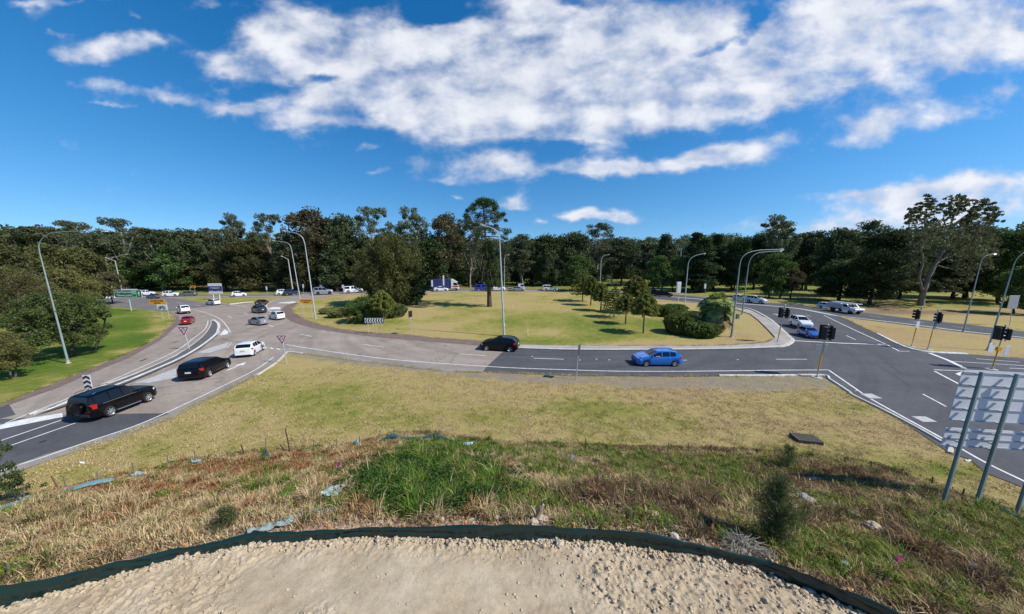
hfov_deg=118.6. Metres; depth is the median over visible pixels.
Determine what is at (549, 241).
tree
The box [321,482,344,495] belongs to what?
silt cloth
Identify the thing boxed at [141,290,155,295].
suv
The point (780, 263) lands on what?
tree
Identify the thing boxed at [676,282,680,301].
route sign
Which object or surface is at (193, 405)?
edge grass
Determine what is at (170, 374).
worn road markings
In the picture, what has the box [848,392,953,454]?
kerb
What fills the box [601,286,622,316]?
young bunya pine
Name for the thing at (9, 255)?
tree
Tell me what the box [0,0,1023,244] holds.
sky
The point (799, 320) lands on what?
suv
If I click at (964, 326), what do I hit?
street lamp
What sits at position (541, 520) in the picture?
rock
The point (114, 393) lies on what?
side window
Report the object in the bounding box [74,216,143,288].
tree
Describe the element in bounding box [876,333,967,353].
kerb
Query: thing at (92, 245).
tree
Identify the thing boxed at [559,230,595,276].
tree
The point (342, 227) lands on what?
tree
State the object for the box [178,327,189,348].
give way sign
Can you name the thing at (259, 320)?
sedan
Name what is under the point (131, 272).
tree
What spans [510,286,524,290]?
sedan
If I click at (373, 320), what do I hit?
chevron board
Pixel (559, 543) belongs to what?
rock
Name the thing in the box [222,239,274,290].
tree
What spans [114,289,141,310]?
direction sign
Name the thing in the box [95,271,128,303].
tree
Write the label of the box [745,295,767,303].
suv
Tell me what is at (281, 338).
give way sign
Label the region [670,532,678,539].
rock
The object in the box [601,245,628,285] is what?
tree
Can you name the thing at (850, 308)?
work truck
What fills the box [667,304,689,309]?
shrub
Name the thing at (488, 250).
bunya pine
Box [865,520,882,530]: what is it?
rock
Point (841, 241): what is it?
tree
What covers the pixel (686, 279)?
street lamp
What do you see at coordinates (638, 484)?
weeds
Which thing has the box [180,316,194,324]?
sedan
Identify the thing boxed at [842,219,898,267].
tree
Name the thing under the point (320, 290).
four wheel drive
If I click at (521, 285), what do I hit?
tow truck
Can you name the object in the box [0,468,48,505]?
bush
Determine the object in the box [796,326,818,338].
sedan
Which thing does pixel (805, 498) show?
rock
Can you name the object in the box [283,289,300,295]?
suv
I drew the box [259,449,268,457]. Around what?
silt cloth
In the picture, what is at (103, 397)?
side window
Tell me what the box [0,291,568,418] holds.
concrete road
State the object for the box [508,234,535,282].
tree
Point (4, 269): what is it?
tree
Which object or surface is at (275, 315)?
hatchback
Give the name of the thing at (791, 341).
kerb
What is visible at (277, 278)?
tree
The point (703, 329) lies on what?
shrub
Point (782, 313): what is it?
traffic light
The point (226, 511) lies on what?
sapling
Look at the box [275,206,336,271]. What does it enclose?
tree
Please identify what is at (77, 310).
tree
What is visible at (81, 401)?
rear window
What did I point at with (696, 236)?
tree
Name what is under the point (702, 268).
tree
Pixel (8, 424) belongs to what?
road markings
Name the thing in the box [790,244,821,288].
tree
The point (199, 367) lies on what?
station wagon
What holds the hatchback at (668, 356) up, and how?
on the dark road at (863, 367)
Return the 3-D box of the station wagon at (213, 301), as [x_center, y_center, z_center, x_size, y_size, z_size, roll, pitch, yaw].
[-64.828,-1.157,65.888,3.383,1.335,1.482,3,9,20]
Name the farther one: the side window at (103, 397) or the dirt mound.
the side window at (103, 397)
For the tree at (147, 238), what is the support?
on the ground at (542, 317)
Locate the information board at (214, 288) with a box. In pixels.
[207,283,222,298]
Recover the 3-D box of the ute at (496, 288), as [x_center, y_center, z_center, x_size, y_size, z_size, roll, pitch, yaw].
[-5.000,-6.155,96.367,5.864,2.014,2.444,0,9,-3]
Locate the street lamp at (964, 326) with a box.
[961,253,996,331]
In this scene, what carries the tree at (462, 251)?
on the ground at (542, 317)
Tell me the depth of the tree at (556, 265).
110.88 m
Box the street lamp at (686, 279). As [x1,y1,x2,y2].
[684,253,705,301]
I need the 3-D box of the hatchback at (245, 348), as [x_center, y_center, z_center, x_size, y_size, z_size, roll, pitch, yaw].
[-27.009,4.119,31.329,1.880,1.335,3.279,-3,9,-20]
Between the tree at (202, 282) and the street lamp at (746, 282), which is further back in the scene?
the tree at (202, 282)
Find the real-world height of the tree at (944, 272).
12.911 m
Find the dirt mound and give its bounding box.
[0,509,906,613]
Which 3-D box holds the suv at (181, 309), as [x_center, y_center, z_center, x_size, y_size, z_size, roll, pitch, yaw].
[-59.721,0.348,55.221,3.277,1.578,1.549,5,10,32]
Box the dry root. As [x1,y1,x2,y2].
[530,504,543,520]
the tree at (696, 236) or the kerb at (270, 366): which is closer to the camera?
the kerb at (270, 366)
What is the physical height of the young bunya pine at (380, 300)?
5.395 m
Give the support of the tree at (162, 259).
on the ground at (542, 317)
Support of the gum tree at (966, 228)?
on the ground at (542, 317)
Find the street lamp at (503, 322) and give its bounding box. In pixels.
[480,224,505,334]
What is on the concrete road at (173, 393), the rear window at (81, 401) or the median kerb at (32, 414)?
the median kerb at (32, 414)
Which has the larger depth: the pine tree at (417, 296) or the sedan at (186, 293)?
the sedan at (186, 293)
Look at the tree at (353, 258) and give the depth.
94.52 m
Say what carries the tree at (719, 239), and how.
on the ground at (542, 317)
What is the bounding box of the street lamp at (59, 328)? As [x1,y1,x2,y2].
[38,229,107,363]
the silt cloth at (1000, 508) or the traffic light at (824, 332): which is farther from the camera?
the traffic light at (824, 332)
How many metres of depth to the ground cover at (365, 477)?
9.62 m
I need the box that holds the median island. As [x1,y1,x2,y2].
[35,321,219,414]
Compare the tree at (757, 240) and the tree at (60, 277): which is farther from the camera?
the tree at (757, 240)
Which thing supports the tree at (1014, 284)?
on the ground at (542, 317)
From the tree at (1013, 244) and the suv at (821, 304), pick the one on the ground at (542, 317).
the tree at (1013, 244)
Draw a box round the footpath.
[519,308,790,349]
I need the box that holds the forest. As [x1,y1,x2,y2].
[0,221,1023,288]
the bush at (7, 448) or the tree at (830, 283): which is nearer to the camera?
the bush at (7, 448)
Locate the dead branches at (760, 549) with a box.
[751,541,784,563]
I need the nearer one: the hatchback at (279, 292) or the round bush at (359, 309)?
the round bush at (359, 309)
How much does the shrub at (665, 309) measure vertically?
2.346 m
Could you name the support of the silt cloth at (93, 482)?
on the ground at (542, 317)
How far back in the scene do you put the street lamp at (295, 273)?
66.14 m
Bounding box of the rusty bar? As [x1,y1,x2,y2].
[710,521,748,530]
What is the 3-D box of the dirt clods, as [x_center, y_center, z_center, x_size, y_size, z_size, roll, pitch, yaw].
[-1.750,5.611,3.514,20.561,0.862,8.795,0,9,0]
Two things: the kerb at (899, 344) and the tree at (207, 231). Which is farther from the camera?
the tree at (207, 231)
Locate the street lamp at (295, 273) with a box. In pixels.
[272,240,301,303]
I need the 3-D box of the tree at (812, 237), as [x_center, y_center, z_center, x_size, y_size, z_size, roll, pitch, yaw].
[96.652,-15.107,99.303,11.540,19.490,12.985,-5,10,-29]
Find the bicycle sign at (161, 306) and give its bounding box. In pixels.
[156,304,166,309]
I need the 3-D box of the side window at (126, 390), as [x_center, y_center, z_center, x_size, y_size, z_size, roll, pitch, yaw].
[-24.686,5.295,19.594,0.181,0.559,0.713,0,9,0]
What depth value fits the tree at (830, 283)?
71.66 m
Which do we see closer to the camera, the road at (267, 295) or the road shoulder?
the road shoulder
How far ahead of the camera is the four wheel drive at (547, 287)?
94.89 m
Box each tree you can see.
[0,229,40,296]
[0,230,24,268]
[0,264,36,327]
[0,271,66,333]
[0,290,114,355]
[0,330,41,378]
[3,226,67,274]
[16,242,101,293]
[29,220,105,251]
[29,268,103,324]
[45,246,123,304]
[65,234,130,277]
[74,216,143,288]
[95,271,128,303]
[110,254,159,289]
[123,227,182,290]
[144,246,201,290]
[152,227,220,289]
[171,257,210,289]
[190,227,228,288]
[194,244,243,290]
[219,212,254,289]
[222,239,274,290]
[249,213,291,289]
[266,247,295,288]
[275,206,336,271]
[277,244,326,290]
[313,238,354,290]
[316,212,369,285]
[343,248,367,287]
[351,206,402,247]
[369,230,398,273]
[396,206,430,255]
[403,262,426,304]
[415,236,451,288]
[422,211,467,276]
[448,257,461,278]
[457,218,483,287]
[493,243,513,282]
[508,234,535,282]
[513,249,535,283]
[523,233,568,284]
[524,254,539,285]
[532,248,563,284]
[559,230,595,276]
[561,254,594,288]
[582,223,617,282]
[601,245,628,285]
[608,236,642,285]
[635,243,656,278]
[642,255,675,290]
[651,233,679,280]
[666,257,691,290]
[681,237,725,291]
[682,231,710,289]
[708,233,729,289]
[717,235,757,290]
[719,244,746,290]
[744,231,767,289]
[753,252,799,297]
[755,214,807,291]
[781,267,807,298]
[787,230,826,289]
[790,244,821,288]
[807,244,834,282]
[808,257,877,300]
[810,226,870,295]
[837,246,913,304]
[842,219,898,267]
[869,225,930,297]
[879,253,936,298]
[890,193,1008,305]
[927,225,1013,297]
[927,248,1001,298]
[971,257,1020,300]
[974,228,1023,303]
[990,265,1023,313]
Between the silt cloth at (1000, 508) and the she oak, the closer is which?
the silt cloth at (1000, 508)
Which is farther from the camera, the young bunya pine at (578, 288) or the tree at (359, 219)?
the tree at (359, 219)
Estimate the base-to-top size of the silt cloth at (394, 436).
0.452 m
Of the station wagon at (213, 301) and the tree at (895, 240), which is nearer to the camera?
the station wagon at (213, 301)
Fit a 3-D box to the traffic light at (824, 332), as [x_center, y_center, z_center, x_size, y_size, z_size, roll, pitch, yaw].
[25.137,3.629,24.631,1.402,4.572,0.680,0,9,0]
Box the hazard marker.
[82,375,92,390]
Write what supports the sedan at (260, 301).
on the concrete road at (173, 393)
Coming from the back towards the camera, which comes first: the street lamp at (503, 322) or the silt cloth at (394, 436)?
the street lamp at (503, 322)
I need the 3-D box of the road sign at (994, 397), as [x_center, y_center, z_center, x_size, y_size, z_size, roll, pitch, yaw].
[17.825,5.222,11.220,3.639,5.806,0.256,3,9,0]
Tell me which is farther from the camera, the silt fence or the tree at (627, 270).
the tree at (627, 270)
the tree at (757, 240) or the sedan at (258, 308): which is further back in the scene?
the tree at (757, 240)
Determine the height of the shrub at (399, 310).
2.187 m
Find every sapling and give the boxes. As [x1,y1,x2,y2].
[205,502,241,534]
[744,468,812,548]
[768,442,807,470]
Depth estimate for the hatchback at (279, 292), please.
83.69 m
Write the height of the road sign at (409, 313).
3.357 m
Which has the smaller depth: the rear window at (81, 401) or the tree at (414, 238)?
the rear window at (81, 401)
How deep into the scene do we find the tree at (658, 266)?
93.05 m
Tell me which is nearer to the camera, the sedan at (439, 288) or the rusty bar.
the rusty bar
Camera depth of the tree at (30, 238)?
95.00 m
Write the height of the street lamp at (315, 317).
14.322 m
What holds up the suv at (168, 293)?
on the road at (267, 295)
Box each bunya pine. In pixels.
[368,290,395,322]
[452,196,511,306]
[569,271,588,300]
[581,276,598,304]
[591,283,610,310]
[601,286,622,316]
[614,293,634,323]
[621,275,650,298]
[629,290,660,332]
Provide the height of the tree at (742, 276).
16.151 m
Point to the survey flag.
(899, 557)
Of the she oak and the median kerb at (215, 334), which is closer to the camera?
the median kerb at (215, 334)
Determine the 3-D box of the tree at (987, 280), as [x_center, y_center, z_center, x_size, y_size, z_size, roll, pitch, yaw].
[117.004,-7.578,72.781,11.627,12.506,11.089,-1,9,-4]
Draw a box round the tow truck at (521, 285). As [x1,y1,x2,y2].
[508,283,524,288]
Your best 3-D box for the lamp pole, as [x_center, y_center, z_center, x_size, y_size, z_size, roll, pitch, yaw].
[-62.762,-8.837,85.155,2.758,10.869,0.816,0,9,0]
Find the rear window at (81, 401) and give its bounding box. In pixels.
[67,398,86,405]
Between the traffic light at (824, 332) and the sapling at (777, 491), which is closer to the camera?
the sapling at (777, 491)
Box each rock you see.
[530,517,538,524]
[539,514,548,523]
[556,538,563,548]
[646,510,659,519]
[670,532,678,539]
[746,564,756,572]
[797,492,816,503]
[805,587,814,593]
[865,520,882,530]
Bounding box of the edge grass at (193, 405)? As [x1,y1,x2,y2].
[3,302,1019,461]
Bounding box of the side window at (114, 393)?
[107,388,122,398]
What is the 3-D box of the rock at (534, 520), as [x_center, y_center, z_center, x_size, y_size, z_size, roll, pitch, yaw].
[0.534,5.220,7.375,0.226,0.164,0.230,-4,10,-26]
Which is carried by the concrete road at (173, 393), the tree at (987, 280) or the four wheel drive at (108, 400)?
the four wheel drive at (108, 400)
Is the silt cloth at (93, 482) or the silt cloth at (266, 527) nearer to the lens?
the silt cloth at (266, 527)
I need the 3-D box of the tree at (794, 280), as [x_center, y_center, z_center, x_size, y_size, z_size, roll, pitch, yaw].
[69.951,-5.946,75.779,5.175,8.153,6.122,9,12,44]
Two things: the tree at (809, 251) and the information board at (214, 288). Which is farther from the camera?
the tree at (809, 251)
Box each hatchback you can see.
[231,291,246,296]
[233,341,264,356]
[268,311,284,319]
[275,289,289,294]
[480,335,519,351]
[631,348,682,366]
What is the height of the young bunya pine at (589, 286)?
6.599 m
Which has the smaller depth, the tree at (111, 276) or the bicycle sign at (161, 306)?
the bicycle sign at (161, 306)
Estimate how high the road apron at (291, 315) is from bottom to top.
0.001 m
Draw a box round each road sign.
[408,310,411,334]
[576,344,580,379]
[940,370,1023,513]
[1007,295,1019,325]
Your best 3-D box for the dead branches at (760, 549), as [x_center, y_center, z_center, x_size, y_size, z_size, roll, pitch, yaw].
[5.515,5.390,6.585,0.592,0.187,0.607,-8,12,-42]
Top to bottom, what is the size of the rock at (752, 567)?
0.173 m
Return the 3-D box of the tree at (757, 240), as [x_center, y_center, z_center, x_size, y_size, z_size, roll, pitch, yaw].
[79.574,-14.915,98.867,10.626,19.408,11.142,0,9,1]
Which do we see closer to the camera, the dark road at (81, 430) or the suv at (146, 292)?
the dark road at (81, 430)
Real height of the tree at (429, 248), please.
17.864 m
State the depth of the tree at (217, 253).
93.14 m
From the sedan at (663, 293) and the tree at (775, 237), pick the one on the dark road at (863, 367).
the sedan at (663, 293)
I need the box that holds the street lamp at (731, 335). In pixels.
[729,249,783,337]
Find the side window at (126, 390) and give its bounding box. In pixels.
[120,386,136,394]
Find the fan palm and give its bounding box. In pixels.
[695,291,735,332]
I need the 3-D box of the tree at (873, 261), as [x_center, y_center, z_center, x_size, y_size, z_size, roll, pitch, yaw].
[78.618,-6.660,65.764,11.030,12.821,11.565,7,11,37]
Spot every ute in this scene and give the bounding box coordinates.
[343,286,362,292]
[474,284,485,290]
[491,287,504,290]
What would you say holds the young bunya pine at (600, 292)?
on the ground at (542, 317)
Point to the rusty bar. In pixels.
(712, 524)
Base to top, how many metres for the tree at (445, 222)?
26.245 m
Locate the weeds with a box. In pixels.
[0,426,1023,613]
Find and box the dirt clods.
[0,513,910,613]
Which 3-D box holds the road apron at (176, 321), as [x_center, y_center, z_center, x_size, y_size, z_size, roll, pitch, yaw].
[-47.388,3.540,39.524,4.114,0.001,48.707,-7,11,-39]
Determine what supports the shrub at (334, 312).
on the ground at (542, 317)
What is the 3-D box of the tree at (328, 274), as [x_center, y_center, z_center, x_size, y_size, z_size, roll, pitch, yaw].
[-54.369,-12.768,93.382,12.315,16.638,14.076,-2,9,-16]
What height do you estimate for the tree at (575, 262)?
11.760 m
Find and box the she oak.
[350,228,425,304]
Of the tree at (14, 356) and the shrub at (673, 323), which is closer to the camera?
the tree at (14, 356)
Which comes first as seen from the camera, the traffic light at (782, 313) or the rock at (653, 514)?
the rock at (653, 514)
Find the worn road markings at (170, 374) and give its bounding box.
[136,291,936,421]
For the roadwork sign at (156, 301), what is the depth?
49.87 m
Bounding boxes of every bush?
[0,440,18,497]
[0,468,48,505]
[342,295,381,323]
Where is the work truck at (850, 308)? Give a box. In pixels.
[827,301,864,313]
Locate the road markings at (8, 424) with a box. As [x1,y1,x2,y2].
[0,300,1023,480]
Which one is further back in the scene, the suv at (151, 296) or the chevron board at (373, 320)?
the suv at (151, 296)
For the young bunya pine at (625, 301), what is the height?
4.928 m
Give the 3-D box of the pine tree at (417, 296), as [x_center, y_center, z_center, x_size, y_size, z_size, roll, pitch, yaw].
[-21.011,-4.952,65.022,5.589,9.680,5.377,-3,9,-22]
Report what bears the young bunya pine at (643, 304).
on the ground at (542, 317)
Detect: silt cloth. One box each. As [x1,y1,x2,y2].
[1,495,29,508]
[61,478,115,491]
[247,507,335,532]
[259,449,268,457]
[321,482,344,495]
[379,433,457,442]
[999,507,1023,519]
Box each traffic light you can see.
[776,304,789,341]
[811,324,835,378]
[906,307,922,346]
[923,309,943,350]
[985,325,1012,370]
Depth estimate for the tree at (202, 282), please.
98.24 m
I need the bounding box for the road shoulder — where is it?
[0,347,482,475]
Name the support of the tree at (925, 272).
on the ground at (542, 317)
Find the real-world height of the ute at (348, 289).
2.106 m
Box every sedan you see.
[179,291,197,295]
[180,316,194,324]
[248,316,268,325]
[251,305,266,312]
[254,299,268,304]
[433,286,447,290]
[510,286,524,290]
[655,291,672,296]
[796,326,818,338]
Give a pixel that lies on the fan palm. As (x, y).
(715, 307)
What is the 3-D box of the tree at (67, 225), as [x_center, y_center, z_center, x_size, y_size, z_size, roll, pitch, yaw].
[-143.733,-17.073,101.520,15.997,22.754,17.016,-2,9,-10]
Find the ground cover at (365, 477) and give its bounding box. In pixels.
[326,436,542,516]
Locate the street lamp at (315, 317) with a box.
[282,230,317,318]
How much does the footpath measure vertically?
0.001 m
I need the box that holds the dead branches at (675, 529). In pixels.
[667,522,688,536]
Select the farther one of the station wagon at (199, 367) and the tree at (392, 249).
the tree at (392, 249)
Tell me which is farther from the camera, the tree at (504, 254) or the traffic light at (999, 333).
the tree at (504, 254)
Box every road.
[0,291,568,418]
[0,405,15,417]
[0,413,167,467]
[96,295,225,311]
[147,289,783,303]
[483,294,1023,486]
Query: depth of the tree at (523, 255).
107.65 m
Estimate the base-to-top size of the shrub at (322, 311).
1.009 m
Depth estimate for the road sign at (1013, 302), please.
44.31 m
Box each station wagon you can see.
[176,356,230,378]
[205,299,220,304]
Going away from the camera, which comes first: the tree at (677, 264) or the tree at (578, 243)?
the tree at (677, 264)
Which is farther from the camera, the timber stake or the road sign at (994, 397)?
the timber stake
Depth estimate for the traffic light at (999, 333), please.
26.37 m
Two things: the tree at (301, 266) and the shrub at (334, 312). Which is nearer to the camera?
the shrub at (334, 312)
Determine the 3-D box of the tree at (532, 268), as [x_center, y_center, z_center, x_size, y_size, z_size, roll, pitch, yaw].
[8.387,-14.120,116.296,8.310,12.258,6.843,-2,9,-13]
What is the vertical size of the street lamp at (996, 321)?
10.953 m
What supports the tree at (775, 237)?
on the ground at (542, 317)
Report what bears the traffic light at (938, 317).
on the ground at (542, 317)
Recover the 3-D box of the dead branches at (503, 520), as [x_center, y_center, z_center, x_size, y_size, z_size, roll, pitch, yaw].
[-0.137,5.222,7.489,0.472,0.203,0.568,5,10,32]
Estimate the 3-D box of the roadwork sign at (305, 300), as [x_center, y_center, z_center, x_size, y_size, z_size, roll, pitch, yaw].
[-35.590,0.202,52.788,2.187,3.068,0.108,0,9,0]
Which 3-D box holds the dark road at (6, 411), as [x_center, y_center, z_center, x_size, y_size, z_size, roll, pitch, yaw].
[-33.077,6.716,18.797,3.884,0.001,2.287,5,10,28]
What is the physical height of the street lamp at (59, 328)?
12.239 m
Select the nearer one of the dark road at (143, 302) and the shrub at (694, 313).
the shrub at (694, 313)
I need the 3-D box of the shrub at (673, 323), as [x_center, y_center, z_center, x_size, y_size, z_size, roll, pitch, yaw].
[22.398,2.227,40.333,4.367,3.290,4.334,-5,10,-27]
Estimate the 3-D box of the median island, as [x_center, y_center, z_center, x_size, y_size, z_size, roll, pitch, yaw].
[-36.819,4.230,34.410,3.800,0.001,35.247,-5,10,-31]
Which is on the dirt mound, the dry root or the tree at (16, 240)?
the dry root
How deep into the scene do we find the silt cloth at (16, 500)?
11.80 m
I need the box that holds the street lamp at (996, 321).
[986,252,1023,350]
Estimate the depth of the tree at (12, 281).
34.64 m
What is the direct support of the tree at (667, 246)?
on the ground at (542, 317)
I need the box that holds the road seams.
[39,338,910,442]
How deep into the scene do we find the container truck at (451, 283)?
95.71 m
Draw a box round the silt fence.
[0,524,901,613]
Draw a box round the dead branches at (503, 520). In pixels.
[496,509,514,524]
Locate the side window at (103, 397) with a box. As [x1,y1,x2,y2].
[92,392,109,403]
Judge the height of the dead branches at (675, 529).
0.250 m
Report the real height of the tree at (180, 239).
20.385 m
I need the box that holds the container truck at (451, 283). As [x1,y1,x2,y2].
[430,279,459,290]
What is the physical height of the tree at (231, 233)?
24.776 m
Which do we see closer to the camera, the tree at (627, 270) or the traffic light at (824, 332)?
the traffic light at (824, 332)
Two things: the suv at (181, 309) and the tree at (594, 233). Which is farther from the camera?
the tree at (594, 233)
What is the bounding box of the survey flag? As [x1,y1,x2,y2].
[895,554,903,563]
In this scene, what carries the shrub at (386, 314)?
on the ground at (542, 317)
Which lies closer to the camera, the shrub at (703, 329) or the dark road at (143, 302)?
the shrub at (703, 329)
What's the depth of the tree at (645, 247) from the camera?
115.12 m
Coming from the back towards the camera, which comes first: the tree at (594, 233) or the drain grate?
the tree at (594, 233)
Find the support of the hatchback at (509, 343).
on the concrete road at (173, 393)
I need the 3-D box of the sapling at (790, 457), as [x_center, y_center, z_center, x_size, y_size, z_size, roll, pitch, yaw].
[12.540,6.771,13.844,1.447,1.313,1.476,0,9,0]
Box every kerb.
[27,319,220,415]
[31,319,214,415]
[255,351,302,375]
[518,301,794,350]
[719,374,850,391]
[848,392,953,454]
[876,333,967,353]
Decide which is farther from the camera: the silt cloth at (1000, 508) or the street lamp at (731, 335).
the street lamp at (731, 335)
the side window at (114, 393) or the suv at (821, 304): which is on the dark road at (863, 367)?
the suv at (821, 304)
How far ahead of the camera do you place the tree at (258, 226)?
94.95 m
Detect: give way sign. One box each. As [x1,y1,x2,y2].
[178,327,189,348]
[276,335,286,363]
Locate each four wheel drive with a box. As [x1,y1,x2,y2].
[66,383,156,417]
[313,287,332,294]
[542,285,557,290]
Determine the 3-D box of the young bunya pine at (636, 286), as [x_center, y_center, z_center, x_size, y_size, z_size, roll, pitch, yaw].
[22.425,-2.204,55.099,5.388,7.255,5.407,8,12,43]
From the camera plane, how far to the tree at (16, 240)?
95.10 m
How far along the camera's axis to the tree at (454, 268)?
115.86 m
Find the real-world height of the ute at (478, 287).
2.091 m
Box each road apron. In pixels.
[0,314,179,406]
[281,302,482,344]
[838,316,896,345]
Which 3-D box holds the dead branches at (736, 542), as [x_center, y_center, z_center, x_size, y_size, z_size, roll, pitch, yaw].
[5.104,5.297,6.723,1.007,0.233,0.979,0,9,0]
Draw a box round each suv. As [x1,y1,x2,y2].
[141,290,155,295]
[146,294,159,298]
[161,291,178,296]
[176,305,190,313]
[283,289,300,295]
[651,289,659,294]
[732,294,743,299]
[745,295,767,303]
[789,315,812,326]
[817,302,830,308]
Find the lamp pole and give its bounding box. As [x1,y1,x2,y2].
[281,256,294,294]
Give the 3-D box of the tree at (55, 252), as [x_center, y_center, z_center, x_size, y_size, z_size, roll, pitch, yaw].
[-90.618,-5.977,59.942,9.922,13.601,9.811,-2,9,-16]
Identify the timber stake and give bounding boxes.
[285,428,289,451]
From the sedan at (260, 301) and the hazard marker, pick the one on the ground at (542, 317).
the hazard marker
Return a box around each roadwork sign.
[149,299,169,318]
[300,299,312,315]
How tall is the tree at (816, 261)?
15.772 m
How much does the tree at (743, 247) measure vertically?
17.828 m
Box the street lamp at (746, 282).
[741,251,781,314]
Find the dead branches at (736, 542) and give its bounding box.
[716,527,770,557]
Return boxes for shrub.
[318,307,331,313]
[326,307,345,317]
[378,309,388,318]
[385,303,407,317]
[654,304,679,316]
[663,312,697,334]
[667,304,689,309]
[668,310,702,317]
[679,320,722,338]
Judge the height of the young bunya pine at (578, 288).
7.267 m
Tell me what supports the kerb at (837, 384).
on the ground at (542, 317)
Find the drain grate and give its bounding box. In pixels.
[789,432,823,445]
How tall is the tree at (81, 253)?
13.119 m
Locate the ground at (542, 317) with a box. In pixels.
[0,265,1023,613]
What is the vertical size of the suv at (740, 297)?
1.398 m
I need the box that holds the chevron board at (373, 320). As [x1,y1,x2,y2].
[365,318,382,332]
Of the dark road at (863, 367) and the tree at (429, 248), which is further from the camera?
the tree at (429, 248)
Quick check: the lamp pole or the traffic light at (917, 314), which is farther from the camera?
the lamp pole
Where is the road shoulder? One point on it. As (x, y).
(270, 362)
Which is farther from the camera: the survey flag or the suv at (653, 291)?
the suv at (653, 291)
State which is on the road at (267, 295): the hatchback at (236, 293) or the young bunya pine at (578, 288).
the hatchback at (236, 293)
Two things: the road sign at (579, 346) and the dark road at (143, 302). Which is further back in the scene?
the dark road at (143, 302)
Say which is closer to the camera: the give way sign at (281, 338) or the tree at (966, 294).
the give way sign at (281, 338)

